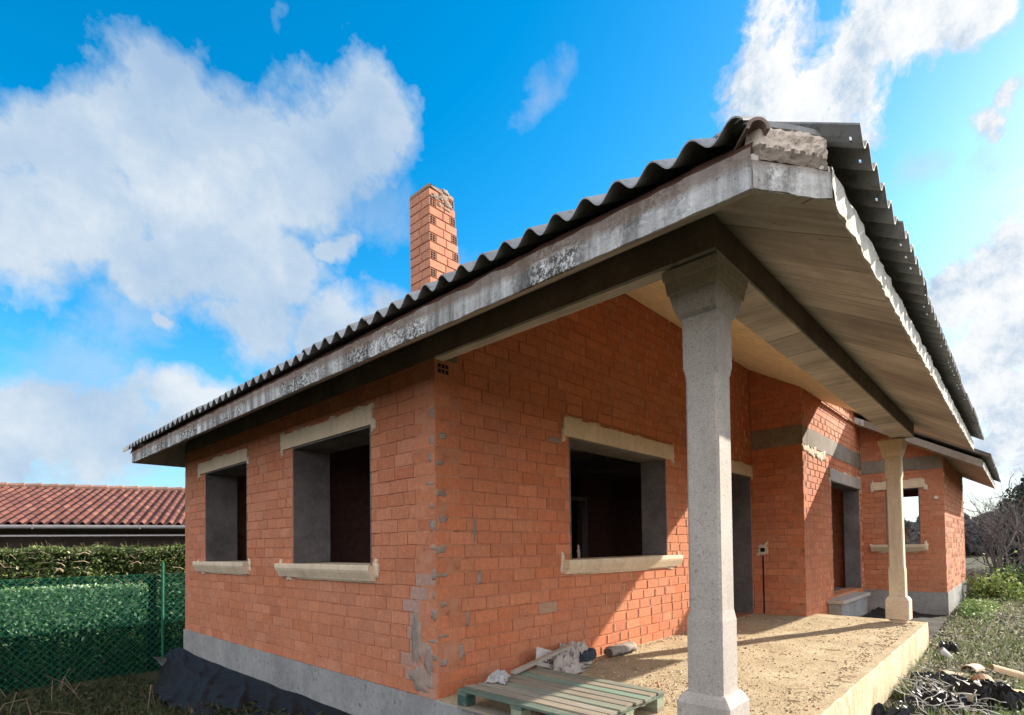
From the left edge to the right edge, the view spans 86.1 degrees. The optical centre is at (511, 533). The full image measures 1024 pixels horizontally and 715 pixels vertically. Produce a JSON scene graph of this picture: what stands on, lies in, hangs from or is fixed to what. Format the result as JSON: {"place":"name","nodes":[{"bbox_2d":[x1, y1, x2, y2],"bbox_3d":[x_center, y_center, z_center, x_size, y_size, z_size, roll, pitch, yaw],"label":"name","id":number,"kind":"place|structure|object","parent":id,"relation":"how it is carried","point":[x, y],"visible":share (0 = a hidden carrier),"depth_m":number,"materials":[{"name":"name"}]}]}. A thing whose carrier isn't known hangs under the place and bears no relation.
{"place":"outdoors","nodes":[
{"label":"outdoors","id":0,"kind":"place"},
{"bbox_2d":[0,555,1023,714],"bbox_3d":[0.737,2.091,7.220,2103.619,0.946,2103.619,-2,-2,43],"label":"ground","id":1,"kind":"structure","parent":0,"point":[152,675],"depth_m":10.44,"materials":[{"name":"soil"}]},
{"bbox_2d":[0,668,155,714],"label":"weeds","id":2,"kind":"object","parent":1,"relation":"on","point":[72,690],"visible":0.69,"depth_m":7.54,"materials":[{"name":"plant"}]},
{"bbox_2d":[0,540,184,687],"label":"clipped hedge","id":3,"kind":"object","parent":1,"relation":"on","point":[54,562],"visible":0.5,"depth_m":10.55,"materials":[{"name":"green plant"}]},
{"bbox_2d":[0,582,184,686],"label":"variegated shrub","id":4,"kind":"object","parent":1,"relation":"on","point":[31,612],"visible":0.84,"depth_m":10.01,"materials":[{"name":"green plant"}]},
{"bbox_2d":[0,482,184,548],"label":"tiled house","id":5,"kind":"structure","parent":1,"relation":"on","point":[69,515],"depth_m":13.97,"materials":[{"name":"tile"}]},
{"bbox_2d":[0,562,184,693],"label":"fence","id":6,"kind":"object","parent":1,"relation":"on","point":[152,613],"visible":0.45,"depth_m":10.38,"materials":[{"name":"green metal"}]},
{"bbox_2d":[0,673,224,714],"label":"grass","id":7,"kind":"structure","parent":1,"relation":"on","point":[113,700],"depth_m":8.04,"materials":[{"name":"green plant"}]},
{"bbox_2d":[152,647,350,714],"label":"drainage membrane","id":8,"kind":"object","parent":1,"relation":"on","point":[186,677],"visible":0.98,"depth_m":6.63,"materials":[{"name":"black plastic"}]},
{"bbox_2d":[0,588,1023,714],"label":"ground cover","id":9,"kind":"object","parent":1,"relation":"on","point":[973,612],"visible":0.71,"depth_m":7.82,"materials":[{"name":"green plant"}]},
{"bbox_2d":[123,116,1000,714],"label":"brick house","id":10,"kind":"structure","parent":1,"relation":"on","point":[699,396],"depth_m":5.31,"materials":[{"name":"brick"}]},
{"bbox_2d":[457,667,663,714],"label":"wooden pallet","id":11,"kind":"object","parent":10,"relation":"on","point":[544,691],"visible":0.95,"depth_m":3.95,"materials":[{"name":"green wood"}]},
{"bbox_2d":[485,669,510,684],"bbox_3d":[-0.108,1.125,4.366,0.176,0.066,0.320,-1,-1,11],"label":"rock","id":12,"kind":"object","parent":11,"relation":"on","point":[500,676],"visible":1,"depth_m":4.29,"materials":[{"name":"white stone"}]},
{"bbox_2d":[511,644,572,674],"bbox_3d":[0.290,1.113,4.925,0.050,0.098,0.993,-2,-2,34],"label":"wooden batten","id":13,"kind":"object","parent":11,"relation":"on","point":[530,664],"visible":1,"depth_m":4.85,"materials":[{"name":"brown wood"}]},
{"bbox_2d":[536,641,596,673],"bbox_3d":[0.518,1.183,5.307,0.388,0.272,0.911,-2,-2,31],"label":"cement bag","id":14,"kind":"object","parent":10,"relation":"on","point":[576,657],"visible":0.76,"depth_m":5.20,"materials":[{"name":"white paper"}]},
{"bbox_2d":[604,641,636,656],"bbox_3d":[1.199,1.271,6.045,0.174,0.125,0.500,-2,-2,43],"label":"rolled sack","id":15,"kind":"object","parent":10,"relation":"on","point":[623,648],"visible":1,"depth_m":5.95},
{"bbox_2d":[581,614,919,714],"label":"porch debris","id":16,"kind":"object","parent":10,"relation":"on","point":[790,711],"visible":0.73,"depth_m":5.27,"materials":[{"name":"beige sand"}]},
{"bbox_2d":[860,607,948,639],"bbox_3d":[7.188,1.612,10.163,1.293,0.154,3.600,-2,-2,43],"label":"drainage membrane","id":17,"kind":"object","parent":1,"relation":"on","point":[935,623],"visible":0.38,"depth_m":10.52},
{"bbox_2d":[872,700,942,714],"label":"plastic film","id":18,"kind":"object","parent":1,"relation":"on","point":[878,709],"visible":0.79,"depth_m":4.97,"materials":[{"name":"black plastic"}]},
{"bbox_2d":[898,681,973,714],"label":"plastic film","id":19,"kind":"object","parent":1,"relation":"on","point":[939,698],"visible":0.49,"depth_m":5.29,"materials":[{"name":"plastic"}]},
{"bbox_2d":[907,671,972,688],"bbox_3d":[4.731,1.623,6.055,0.840,0.167,0.492,-2,-2,43],"label":"plastic film","id":20,"kind":"object","parent":1,"relation":"on","point":[950,679],"visible":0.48,"depth_m":5.99,"materials":[{"name":"plastic"}]},
{"bbox_2d":[904,517,977,563],"bbox_3d":[14.723,0.570,19.525,2.935,2.515,3.230,-2,-2,43],"label":"bare shrub","id":21,"kind":"object","parent":1,"relation":"on","point":[916,542],"visible":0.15,"depth_m":19.43,"materials":[{"name":"brown plant"}]},
{"bbox_2d":[937,640,959,654],"bbox_3d":[6.163,1.604,7.757,0.292,0.168,0.504,-2,-2,43],"label":"plastic film","id":22,"kind":"object","parent":1,"relation":"on","point":[949,646],"visible":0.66,"depth_m":7.67,"materials":[{"name":"plastic"}]},
{"bbox_2d":[938,647,958,662],"bbox_3d":[5.718,1.611,7.166,0.224,0.247,0.200,-2,-2,32],"label":"roof tile","id":23,"kind":"object","parent":1,"relation":"on","point":[944,651],"visible":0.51,"depth_m":7.14,"materials":[{"name":"ceramic"}]},
{"bbox_2d":[935,670,963,676],"bbox_3d":[5.051,1.615,6.284,0.308,0.122,0.180,-1,-1,-9],"label":"roof tile","id":24,"kind":"object","parent":1,"relation":"on","point":[948,672],"visible":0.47,"depth_m":6.25,"materials":[{"name":"ceramic"}]},
{"bbox_2d":[904,505,1010,554],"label":"woodland","id":25,"kind":"object","parent":1,"relation":"on","point":[915,536],"visible":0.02,"depth_m":55.77,"materials":[{"name":"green plant"}]},
{"bbox_2d":[905,636,1021,714],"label":"ground rubble","id":26,"kind":"object","parent":1,"relation":"on","point":[976,673],"visible":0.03,"depth_m":6.66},
{"bbox_2d":[890,664,1006,714],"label":"cord tangle","id":27,"kind":"object","parent":26,"relation":"on","point":[941,690],"visible":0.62,"depth_m":5.23,"materials":[{"name":"grey plastic"}]},
{"bbox_2d":[955,692,979,700],"bbox_3d":[4.492,1.614,5.436,0.180,0.114,0.269,-1,-1,-10],"label":"roof tile","id":28,"kind":"object","parent":26,"relation":"on","point":[970,697],"visible":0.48,"depth_m":5.33,"materials":[{"name":"ceramic"}]},
{"bbox_2d":[959,663,984,671],"bbox_3d":[5.463,1.585,6.512,0.346,0.097,0.180,0,-2,-37],"label":"roof tile","id":29,"kind":"object","parent":26,"relation":"on","point":[976,667],"visible":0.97,"depth_m":6.46,"materials":[{"name":"ceramic"}]},
{"bbox_2d":[971,673,992,681],"bbox_3d":[4.932,1.556,5.691,0.180,0.157,0.305,-1,-1,24],"label":"roof tile","id":30,"kind":"object","parent":26,"relation":"on","point":[979,677],"visible":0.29,"depth_m":5.78,"materials":[{"name":"ceramic"}]},
{"bbox_2d":[987,664,1023,679],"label":"roof tile","id":31,"kind":"object","parent":26,"relation":"on","point":[1008,671],"visible":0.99,"depth_m":6.07,"materials":[{"name":"ceramic"}]},
{"bbox_2d":[947,679,1023,713],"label":"plastic film","id":32,"kind":"object","parent":1,"relation":"on","point":[1001,691],"visible":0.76,"depth_m":5.28,"materials":[{"name":"black plastic"}]},
{"bbox_2d":[961,551,1023,601],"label":"leafy shrub","id":33,"kind":"object","parent":1,"relation":"on","point":[997,587],"visible":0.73,"depth_m":13.32,"materials":[{"name":"green plant"}]},
{"bbox_2d":[963,473,1023,571],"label":"bare shrub","id":34,"kind":"object","parent":1,"relation":"on","point":[985,548],"visible":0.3,"depth_m":21.77,"materials":[{"name":"brown plant"}]},
{"bbox_2d":[964,491,1023,572],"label":"bare shrub","id":35,"kind":"object","parent":1,"relation":"on","point":[991,551],"visible":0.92,"depth_m":17.59,"materials":[{"name":"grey plant"}]},
{"bbox_2d":[964,489,1023,567],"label":"bare shrub","id":36,"kind":"object","parent":1,"relation":"on","point":[1019,543],"visible":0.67,"depth_m":18.76,"materials":[{"name":"brown plant"}]},
{"bbox_2d":[965,567,1022,591],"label":"dry brambles","id":37,"kind":"object","parent":1,"relation":"on","point":[971,574],"visible":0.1,"depth_m":17.86,"materials":[{"name":"brown plant"}]},
{"bbox_2d":[967,552,1023,594],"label":"leafy shrub","id":38,"kind":"object","parent":1,"relation":"on","point":[1016,571],"visible":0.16,"depth_m":15.11,"materials":[{"name":"green plant"}]},
{"bbox_2d":[968,501,1023,571],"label":"bare shrub","id":39,"kind":"object","parent":1,"relation":"on","point":[1007,560],"visible":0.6,"depth_m":18.71,"materials":[{"name":"brown plant"}]},
{"bbox_2d":[985,474,1023,571],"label":"ivy tree","id":40,"kind":"object","parent":1,"relation":"on","point":[1018,490],"visible":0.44,"depth_m":19.83,"materials":[{"name":"green plant"}]},
{"bbox_2d":[998,559,1023,590],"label":"leafy shrub","id":41,"kind":"object","parent":1,"relation":"on","point":[1021,566],"visible":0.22,"depth_m":14.80,"materials":[{"name":"green plant"}]},
{"bbox_2d":[0,0,1023,521],"label":"sky","id":42,"kind":"structure","parent":0,"point":[196,196],"materials":[{"name":"blue"}]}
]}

